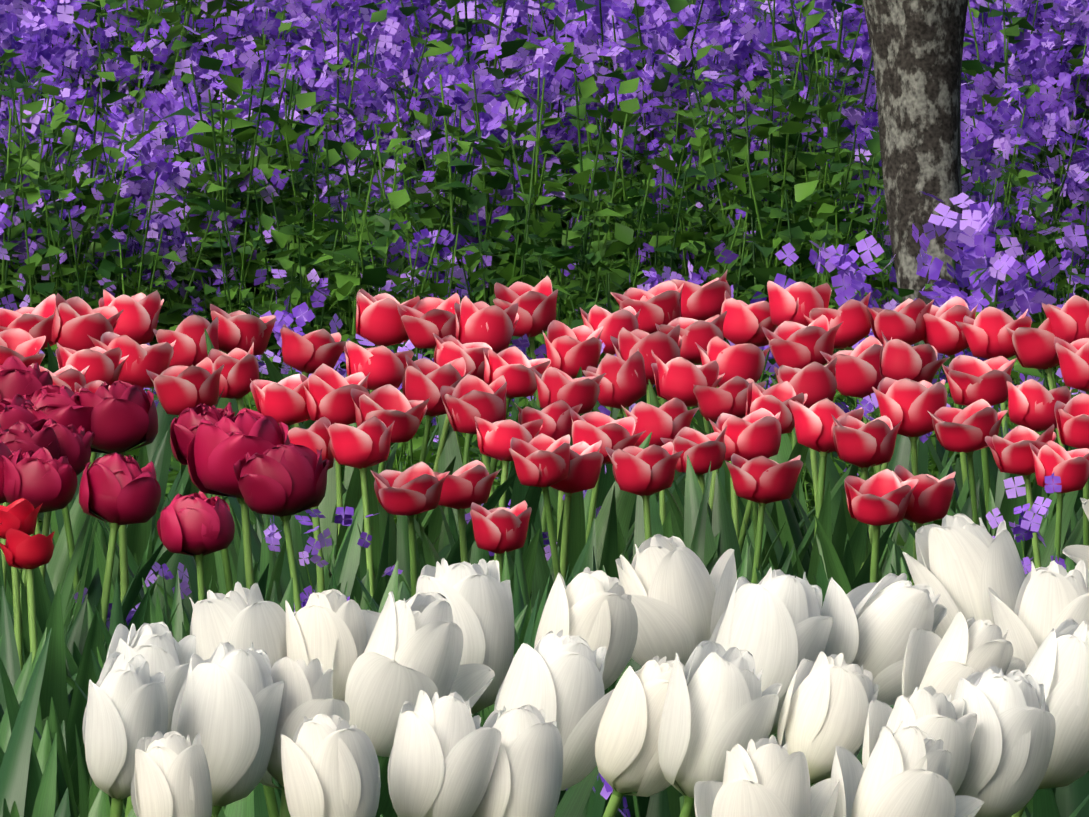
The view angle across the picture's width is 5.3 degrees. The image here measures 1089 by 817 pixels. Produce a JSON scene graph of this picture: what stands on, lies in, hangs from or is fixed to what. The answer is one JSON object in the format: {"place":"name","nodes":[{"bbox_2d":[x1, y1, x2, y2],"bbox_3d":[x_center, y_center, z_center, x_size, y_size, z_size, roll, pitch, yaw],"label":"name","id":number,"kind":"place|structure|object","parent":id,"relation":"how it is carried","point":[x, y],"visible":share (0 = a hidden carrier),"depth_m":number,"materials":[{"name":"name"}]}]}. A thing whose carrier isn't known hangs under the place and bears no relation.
{"place":"outdoors","nodes":[
{"label":"outdoors","id":0,"kind":"place"},
{"bbox_2d":[2,61,1086,296],"bbox_3d":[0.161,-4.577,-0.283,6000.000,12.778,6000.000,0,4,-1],"label":"terrain","id":1,"kind":"structure","parent":0,"point":[1030,247],"depth_m":24.41,"materials":[{"name":"soil"}]},
{"bbox_2d":[0,0,1088,560],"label":"green undergrowth","id":2,"kind":"object","parent":1,"relation":"on","point":[300,248],"visible":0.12,"depth_m":22.24,"materials":[{"name":"green plant"}]},
{"bbox_2d":[0,328,1088,816],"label":"tulip leaves","id":3,"kind":"object","parent":1,"relation":"on","point":[54,642],"visible":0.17,"depth_m":11.76,"materials":[{"name":"green plant"}]},
{"bbox_2d":[1,447,77,517],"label":"tulip","id":4,"kind":"object","parent":3,"relation":"on","point":[38,477],"visible":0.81,"depth_m":10.78,"materials":[{"name":"red plant"}]},
{"bbox_2d":[23,385,93,433],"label":"tulip","id":5,"kind":"object","parent":3,"relation":"on","point":[59,405],"visible":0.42,"depth_m":11.07,"materials":[{"name":"red plant"}]},
{"bbox_2d":[51,293,123,350],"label":"red tulip","id":6,"kind":"object","parent":3,"relation":"on","point":[77,321],"visible":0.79,"depth_m":12.88,"materials":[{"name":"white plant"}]},
{"bbox_2d":[55,342,128,385],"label":"red tulip","id":7,"kind":"object","parent":3,"relation":"on","point":[104,365],"visible":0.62,"depth_m":12.51,"materials":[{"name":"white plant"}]},
{"bbox_2d":[78,380,157,454],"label":"tulip","id":8,"kind":"object","parent":3,"relation":"on","point":[124,417],"visible":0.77,"depth_m":11.08,"materials":[{"name":"red plant"}]},
{"bbox_2d":[79,452,160,529],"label":"tulip","id":9,"kind":"object","parent":3,"relation":"on","point":[116,490],"visible":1,"depth_m":10.75,"materials":[{"name":"red plant"}]},
{"bbox_2d":[98,289,163,344],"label":"red tulip","id":10,"kind":"object","parent":3,"relation":"on","point":[137,321],"visible":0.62,"depth_m":13.12,"materials":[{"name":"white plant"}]},
{"bbox_2d":[88,332,175,387],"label":"red tulip","id":11,"kind":"object","parent":3,"relation":"on","point":[142,358],"visible":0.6,"depth_m":12.74,"materials":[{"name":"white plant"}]},
{"bbox_2d":[146,357,223,414],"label":"red tulip","id":12,"kind":"object","parent":3,"relation":"on","point":[179,389],"visible":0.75,"depth_m":12.47,"materials":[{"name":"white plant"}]},
{"bbox_2d":[153,314,218,367],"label":"red tulip","id":13,"kind":"object","parent":3,"relation":"on","point":[190,346],"visible":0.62,"depth_m":12.92,"materials":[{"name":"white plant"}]},
{"bbox_2d":[157,491,234,560],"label":"tulip","id":14,"kind":"object","parent":3,"relation":"on","point":[200,525],"visible":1,"depth_m":10.59,"materials":[{"name":"red plant"}]},
{"bbox_2d":[208,343,258,400],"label":"red tulip","id":15,"kind":"object","parent":3,"relation":"on","point":[240,369],"visible":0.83,"depth_m":12.65,"materials":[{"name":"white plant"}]},
{"bbox_2d":[187,408,289,503],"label":"tulip","id":16,"kind":"object","parent":3,"relation":"on","point":[215,454],"visible":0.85,"depth_m":10.91,"materials":[{"name":"red plant"}]},
{"bbox_2d":[210,304,275,355],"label":"red tulip","id":17,"kind":"object","parent":3,"relation":"on","point":[242,330],"visible":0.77,"depth_m":12.98,"materials":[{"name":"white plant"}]},
{"bbox_2d":[250,374,310,428],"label":"red tulip","id":18,"kind":"object","parent":3,"relation":"on","point":[283,400],"visible":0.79,"depth_m":12.32,"materials":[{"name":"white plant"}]},
{"bbox_2d":[234,443,329,520],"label":"tulip","id":19,"kind":"object","parent":3,"relation":"on","point":[284,482],"visible":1,"depth_m":10.79,"materials":[{"name":"red plant"}]},
{"bbox_2d":[280,324,346,376],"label":"red tulip","id":20,"kind":"object","parent":3,"relation":"on","point":[309,353],"visible":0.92,"depth_m":12.75,"materials":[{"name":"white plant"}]},
{"bbox_2d":[300,364,369,424],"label":"red tulip","id":21,"kind":"object","parent":3,"relation":"on","point":[328,395],"visible":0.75,"depth_m":12.31,"materials":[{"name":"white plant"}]},
{"bbox_2d":[323,416,394,471],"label":"red tulip","id":22,"kind":"object","parent":3,"relation":"on","point":[363,446],"visible":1,"depth_m":11.81,"materials":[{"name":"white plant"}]},
{"bbox_2d":[344,340,413,392],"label":"red tulip","id":23,"kind":"object","parent":3,"relation":"on","point":[382,365],"visible":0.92,"depth_m":12.50,"materials":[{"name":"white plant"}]},
{"bbox_2d":[356,288,419,346],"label":"red tulip","id":24,"kind":"object","parent":3,"relation":"on","point":[379,322],"visible":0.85,"depth_m":13.17,"materials":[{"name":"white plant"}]},
{"bbox_2d":[351,384,429,442],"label":"red tulip","id":25,"kind":"object","parent":3,"relation":"on","point":[387,405],"visible":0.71,"depth_m":12.24,"materials":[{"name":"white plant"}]},
{"bbox_2d":[370,461,449,518],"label":"red tulip","id":26,"kind":"object","parent":3,"relation":"on","point":[411,492],"visible":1,"depth_m":11.41,"materials":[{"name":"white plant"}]},
{"bbox_2d":[397,293,459,348],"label":"red tulip","id":27,"kind":"object","parent":3,"relation":"on","point":[424,319],"visible":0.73,"depth_m":13.13,"materials":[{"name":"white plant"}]},
{"bbox_2d":[402,355,472,419],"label":"red tulip","id":28,"kind":"object","parent":3,"relation":"on","point":[424,379],"visible":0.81,"depth_m":12.38,"materials":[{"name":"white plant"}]},
{"bbox_2d":[434,460,501,512],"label":"red tulip","id":29,"kind":"object","parent":3,"relation":"on","point":[465,486],"visible":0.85,"depth_m":11.51,"materials":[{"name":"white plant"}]},
{"bbox_2d":[440,374,506,434],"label":"red tulip","id":30,"kind":"object","parent":3,"relation":"on","point":[467,399],"visible":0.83,"depth_m":12.06,"materials":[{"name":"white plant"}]},
{"bbox_2d":[454,296,518,353],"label":"red tulip","id":31,"kind":"object","parent":3,"relation":"on","point":[493,327],"visible":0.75,"depth_m":12.91,"materials":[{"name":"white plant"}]},
{"bbox_2d":[470,501,531,554],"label":"red tulip","id":32,"kind":"object","parent":3,"relation":"on","point":[499,530],"visible":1,"depth_m":10.93,"materials":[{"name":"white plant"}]},
{"bbox_2d":[474,417,542,464],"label":"red tulip","id":33,"kind":"object","parent":3,"relation":"on","point":[494,439],"visible":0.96,"depth_m":11.82,"materials":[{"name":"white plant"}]},
{"bbox_2d":[483,346,550,400],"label":"red tulip","id":34,"kind":"object","parent":3,"relation":"on","point":[513,365],"visible":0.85,"depth_m":12.50,"materials":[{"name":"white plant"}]},
{"bbox_2d":[493,276,557,340],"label":"red tulip","id":35,"kind":"object","parent":3,"relation":"on","point":[536,312],"visible":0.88,"depth_m":13.21,"materials":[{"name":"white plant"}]},
{"bbox_2d":[509,433,569,489],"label":"red tulip","id":36,"kind":"object","parent":3,"relation":"on","point":[542,460],"visible":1,"depth_m":11.63,"materials":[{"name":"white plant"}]},
{"bbox_2d":[532,367,605,414],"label":"red tulip","id":37,"kind":"object","parent":3,"relation":"on","point":[554,384],"visible":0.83,"depth_m":12.23,"materials":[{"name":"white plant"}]},
{"bbox_2d":[542,320,603,378],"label":"red tulip","id":38,"kind":"object","parent":3,"relation":"on","point":[570,352],"visible":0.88,"depth_m":12.81,"materials":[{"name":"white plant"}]},
{"bbox_2d":[570,408,645,467],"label":"red tulip","id":39,"kind":"object","parent":3,"relation":"on","point":[590,428],"visible":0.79,"depth_m":11.80,"materials":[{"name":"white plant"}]},
{"bbox_2d":[582,349,646,411],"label":"red tulip","id":40,"kind":"object","parent":3,"relation":"on","point":[623,383],"visible":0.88,"depth_m":12.52,"materials":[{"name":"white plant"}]},
{"bbox_2d":[605,442,682,499],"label":"red tulip","id":41,"kind":"object","parent":3,"relation":"on","point":[645,473],"visible":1,"depth_m":11.54,"materials":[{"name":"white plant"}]},
{"bbox_2d":[610,325,681,388],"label":"red tulip","id":42,"kind":"object","parent":3,"relation":"on","point":[661,346],"visible":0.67,"depth_m":12.68,"materials":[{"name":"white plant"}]},
{"bbox_2d":[610,280,683,333],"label":"red tulip","id":43,"kind":"object","parent":3,"relation":"on","point":[659,304],"visible":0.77,"depth_m":13.21,"materials":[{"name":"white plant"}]},
{"bbox_2d":[621,398,699,446],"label":"red tulip","id":44,"kind":"object","parent":3,"relation":"on","point":[671,418],"visible":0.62,"depth_m":12.07,"materials":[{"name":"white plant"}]},
{"bbox_2d":[651,354,724,406],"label":"red tulip","id":45,"kind":"object","parent":3,"relation":"on","point":[679,377],"visible":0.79,"depth_m":12.37,"materials":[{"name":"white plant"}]},
{"bbox_2d":[660,426,726,476],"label":"red tulip","id":46,"kind":"object","parent":3,"relation":"on","point":[700,450],"visible":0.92,"depth_m":11.77,"materials":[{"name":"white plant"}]},
{"bbox_2d":[670,269,730,320],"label":"red tulip","id":47,"kind":"object","parent":3,"relation":"on","point":[704,302],"visible":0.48,"depth_m":13.38,"materials":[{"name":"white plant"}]},
{"bbox_2d":[693,376,765,421],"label":"red tulip","id":48,"kind":"object","parent":3,"relation":"on","point":[729,396],"visible":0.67,"depth_m":12.32,"materials":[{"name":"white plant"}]},
{"bbox_2d":[695,336,771,386],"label":"red tulip","id":49,"kind":"object","parent":3,"relation":"on","point":[745,361],"visible":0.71,"depth_m":12.49,"materials":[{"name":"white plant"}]},
{"bbox_2d":[708,408,780,460],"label":"red tulip","id":50,"kind":"object","parent":3,"relation":"on","point":[754,434],"visible":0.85,"depth_m":11.85,"materials":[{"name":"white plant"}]},
{"bbox_2d":[720,290,776,346],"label":"red tulip","id":51,"kind":"object","parent":3,"relation":"on","point":[744,323],"visible":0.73,"depth_m":13.14,"materials":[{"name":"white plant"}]},
{"bbox_2d":[725,453,802,506],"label":"red tulip","id":52,"kind":"object","parent":3,"relation":"on","point":[762,481],"visible":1,"depth_m":11.57,"materials":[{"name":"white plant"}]},
{"bbox_2d":[767,281,831,325],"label":"red tulip","id":53,"kind":"object","parent":3,"relation":"on","point":[796,302],"visible":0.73,"depth_m":13.05,"materials":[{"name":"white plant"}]},
{"bbox_2d":[762,314,842,368],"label":"red tulip","id":54,"kind":"object","parent":3,"relation":"on","point":[797,345],"visible":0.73,"depth_m":12.71,"materials":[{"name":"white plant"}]},
{"bbox_2d":[774,357,836,407],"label":"red tulip","id":55,"kind":"object","parent":3,"relation":"on","point":[815,382],"visible":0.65,"depth_m":12.35,"materials":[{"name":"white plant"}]},
{"bbox_2d":[788,398,863,455],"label":"red tulip","id":56,"kind":"object","parent":3,"relation":"on","point":[814,425],"visible":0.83,"depth_m":12.09,"materials":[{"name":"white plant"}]},
{"bbox_2d":[804,292,871,349],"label":"red tulip","id":57,"kind":"object","parent":3,"relation":"on","point":[853,316],"visible":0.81,"depth_m":13.03,"materials":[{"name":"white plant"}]},
{"bbox_2d":[820,336,891,399],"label":"red tulip","id":58,"kind":"object","parent":3,"relation":"on","point":[858,373],"visible":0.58,"depth_m":12.63,"materials":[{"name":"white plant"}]},
{"bbox_2d":[831,414,901,470],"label":"red tulip","id":59,"kind":"object","parent":3,"relation":"on","point":[861,445],"visible":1,"depth_m":11.96,"materials":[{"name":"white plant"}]},
{"bbox_2d":[844,469,918,527],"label":"red tulip","id":60,"kind":"object","parent":3,"relation":"on","point":[878,499],"visible":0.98,"depth_m":11.35,"materials":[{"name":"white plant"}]},
{"bbox_2d":[865,298,934,344],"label":"red tulip","id":61,"kind":"object","parent":3,"relation":"on","point":[904,321],"visible":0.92,"depth_m":13.01,"materials":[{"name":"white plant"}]},
{"bbox_2d":[872,377,946,440],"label":"red tulip","id":62,"kind":"object","parent":3,"relation":"on","point":[910,403],"visible":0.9,"depth_m":12.16,"materials":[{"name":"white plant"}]},
{"bbox_2d":[880,330,949,382],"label":"red tulip","id":63,"kind":"object","parent":3,"relation":"on","point":[899,359],"visible":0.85,"depth_m":12.50,"materials":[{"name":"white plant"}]},
{"bbox_2d":[892,465,955,526],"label":"red tulip","id":64,"kind":"object","parent":3,"relation":"on","point":[930,498],"visible":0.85,"depth_m":11.39,"materials":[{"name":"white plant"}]},
{"bbox_2d":[923,296,977,357],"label":"red tulip","id":65,"kind":"object","parent":3,"relation":"on","point":[945,335],"visible":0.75,"depth_m":13.02,"materials":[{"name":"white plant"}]},
{"bbox_2d":[928,399,1007,455],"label":"red tulip","id":66,"kind":"object","parent":3,"relation":"on","point":[967,430],"visible":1,"depth_m":12.04,"materials":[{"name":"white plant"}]},
{"bbox_2d":[942,355,1016,405],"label":"red tulip","id":67,"kind":"object","parent":3,"relation":"on","point":[970,379],"visible":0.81,"depth_m":12.37,"materials":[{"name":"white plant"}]},
{"bbox_2d":[955,306,1031,358],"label":"red tulip","id":68,"kind":"object","parent":3,"relation":"on","point":[986,334],"visible":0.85,"depth_m":12.96,"materials":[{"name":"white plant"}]},
{"bbox_2d":[985,424,1055,478],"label":"red tulip","id":69,"kind":"object","parent":3,"relation":"on","point":[1011,450],"visible":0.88,"depth_m":11.74,"materials":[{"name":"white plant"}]},
{"bbox_2d":[1006,317,1059,372],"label":"red tulip","id":70,"kind":"object","parent":3,"relation":"on","point":[1034,348],"visible":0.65,"depth_m":12.93,"materials":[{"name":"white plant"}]},
{"bbox_2d":[1007,379,1071,432],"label":"red tulip","id":71,"kind":"object","parent":3,"relation":"on","point":[1031,404],"visible":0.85,"depth_m":12.11,"materials":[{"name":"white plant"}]},
{"bbox_2d":[1029,440,1088,495],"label":"red tulip","id":72,"kind":"object","parent":3,"relation":"on","point":[1070,468],"visible":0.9,"depth_m":11.69,"materials":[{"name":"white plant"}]},
{"bbox_2d":[0,0,1088,816],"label":"purple flowers","id":73,"kind":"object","parent":1,"relation":"on","point":[42,28],"depth_m":23.08,"materials":[{"name":"purple plant"}]},
{"bbox_2d":[3,705,1088,816],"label":"white tulip leaves","id":74,"kind":"object","parent":1,"relation":"on","point":[1040,803],"visible":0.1,"depth_m":6.13,"materials":[{"name":"green plant"}]},
{"bbox_2d":[82,651,167,800],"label":"white tulip","id":75,"kind":"object","parent":74,"relation":"on","point":[126,710],"visible":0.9,"depth_m":5.77,"materials":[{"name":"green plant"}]},
{"bbox_2d":[106,622,195,732],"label":"white tulip","id":76,"kind":"object","parent":74,"relation":"on","point":[158,647],"visible":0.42,"depth_m":5.91,"materials":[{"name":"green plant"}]},
{"bbox_2d":[131,731,211,816],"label":"white tulip","id":77,"kind":"object","parent":74,"relation":"on","point":[171,776],"visible":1,"depth_m":5.64,"materials":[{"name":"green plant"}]},
{"bbox_2d":[171,641,283,813],"bbox_3d":[-0.158,0.157,5.826,0.052,0.088,0.052,11,6,18],"label":"white tulip","id":78,"kind":"object","parent":74,"relation":"on","point":[228,703],"visible":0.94,"depth_m":5.80,"materials":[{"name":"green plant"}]},
{"bbox_2d":[189,581,286,667],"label":"white tulip","id":79,"kind":"object","parent":74,"relation":"on","point":[239,617],"visible":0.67,"depth_m":5.98,"materials":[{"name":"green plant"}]},
{"bbox_2d":[260,656,349,789],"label":"white tulip","id":80,"kind":"object","parent":74,"relation":"on","point":[308,691],"visible":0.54,"depth_m":5.84,"materials":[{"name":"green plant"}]},
{"bbox_2d":[280,589,366,701],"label":"white tulip","id":81,"kind":"object","parent":74,"relation":"on","point":[319,625],"visible":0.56,"depth_m":5.97,"materials":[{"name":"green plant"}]},
{"bbox_2d":[281,713,380,816],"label":"white tulip","id":82,"kind":"object","parent":74,"relation":"on","point":[330,766],"visible":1,"depth_m":5.60,"materials":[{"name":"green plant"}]},
{"bbox_2d":[332,590,494,756],"bbox_3d":[-0.073,0.135,5.961,0.076,0.087,0.086,3,4,36],"label":"white tulip","id":83,"kind":"object","parent":74,"relation":"on","point":[414,647],"visible":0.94,"depth_m":5.93,"materials":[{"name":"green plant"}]},
{"bbox_2d":[388,690,501,816],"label":"white tulip","id":84,"kind":"object","parent":74,"relation":"on","point":[443,755],"visible":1,"depth_m":5.65,"materials":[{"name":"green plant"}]},
{"bbox_2d":[416,558,514,714],"bbox_3d":[-0.041,0.119,6.063,0.054,0.086,0.058,-2,3,-36],"label":"white tulip","id":85,"kind":"object","parent":74,"relation":"on","point":[479,595],"visible":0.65,"depth_m":6.04,"materials":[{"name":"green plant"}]},
{"bbox_2d":[472,704,562,816],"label":"white tulip","id":86,"kind":"object","parent":74,"relation":"on","point":[526,777],"visible":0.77,"depth_m":5.67,"materials":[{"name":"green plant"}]},
{"bbox_2d":[494,629,613,790],"bbox_3d":[0.006,0.153,5.858,0.068,0.085,0.060,18,4,16],"label":"white tulip","id":87,"kind":"object","parent":74,"relation":"on","point":[558,677],"visible":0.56,"depth_m":5.84,"materials":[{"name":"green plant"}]},
{"bbox_2d":[534,567,637,689],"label":"white tulip","id":88,"kind":"object","parent":74,"relation":"on","point":[595,610],"visible":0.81,"depth_m":6.01,"materials":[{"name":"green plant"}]},
{"bbox_2d":[595,656,684,797],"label":"white tulip","id":89,"kind":"object","parent":74,"relation":"on","point":[626,752],"visible":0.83,"depth_m":5.80,"materials":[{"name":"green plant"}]},
{"bbox_2d":[615,534,736,666],"bbox_3d":[0.067,0.104,6.128,0.068,0.078,0.074,0,4,-3],"label":"white tulip","id":90,"kind":"object","parent":74,"relation":"on","point":[676,591],"visible":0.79,"depth_m":6.11,"materials":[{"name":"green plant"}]},
{"bbox_2d":[658,640,781,804],"bbox_3d":[0.082,0.155,5.803,0.057,0.080,0.066,17,11,-4],"label":"white tulip","id":91,"kind":"object","parent":74,"relation":"on","point":[718,702],"visible":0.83,"depth_m":5.78,"materials":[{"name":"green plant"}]},
{"bbox_2d":[694,735,838,816],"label":"white tulip","id":92,"kind":"object","parent":74,"relation":"on","point":[766,777],"visible":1,"depth_m":5.55,"materials":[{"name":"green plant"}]},
{"bbox_2d":[710,568,832,734],"bbox_3d":[0.113,0.127,6.031,0.058,0.095,0.058,18,3,27],"label":"white tulip","id":93,"kind":"object","parent":74,"relation":"on","point":[776,625],"visible":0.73,"depth_m":6.01,"materials":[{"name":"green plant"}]},
{"bbox_2d":[777,651,878,786],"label":"white tulip","id":94,"kind":"object","parent":74,"relation":"on","point":[825,707],"visible":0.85,"depth_m":5.78,"materials":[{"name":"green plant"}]},
{"bbox_2d":[821,573,946,705],"bbox_3d":[0.173,0.119,6.060,0.066,0.069,0.069,-3,4,-36],"label":"white tulip","id":95,"kind":"object","parent":74,"relation":"on","point":[874,624],"visible":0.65,"depth_m":6.04,"materials":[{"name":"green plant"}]},
{"bbox_2d":[830,720,983,816],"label":"white tulip","id":96,"kind":"object","parent":74,"relation":"on","point":[905,772],"visible":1,"depth_m":5.57,"materials":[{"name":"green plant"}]},
{"bbox_2d":[862,686,976,793],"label":"white tulip","id":97,"kind":"object","parent":74,"relation":"on","point":[930,711],"visible":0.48,"depth_m":5.74,"materials":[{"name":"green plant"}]},
{"bbox_2d":[902,513,1025,637],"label":"white tulip","id":98,"kind":"object","parent":74,"relation":"on","point":[962,563],"visible":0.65,"depth_m":6.12,"materials":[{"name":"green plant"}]},
{"bbox_2d":[902,612,1026,701],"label":"white tulip","id":99,"kind":"object","parent":74,"relation":"on","point":[963,647],"visible":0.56,"depth_m":5.95,"materials":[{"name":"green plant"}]},
{"bbox_2d":[954,666,1055,816],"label":"white tulip","id":100,"kind":"object","parent":74,"relation":"on","point":[1012,743],"visible":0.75,"depth_m":5.76,"materials":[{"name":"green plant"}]},
{"bbox_2d":[988,560,1088,668],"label":"white tulip","id":101,"kind":"object","parent":74,"relation":"on","point":[1052,595],"visible":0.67,"depth_m":6.01,"materials":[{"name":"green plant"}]},
{"bbox_2d":[1024,619,1088,789],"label":"white tulip","id":102,"kind":"object","parent":74,"relation":"on","point":[1058,667],"visible":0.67,"depth_m":5.84,"materials":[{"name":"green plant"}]},
{"bbox_2d":[862,0,970,352],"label":"cherry tree","id":103,"kind":"object","parent":1,"relation":"on","point":[917,49],"visible":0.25,"depth_m":21.25,"materials":[{"name":"grey plant"}]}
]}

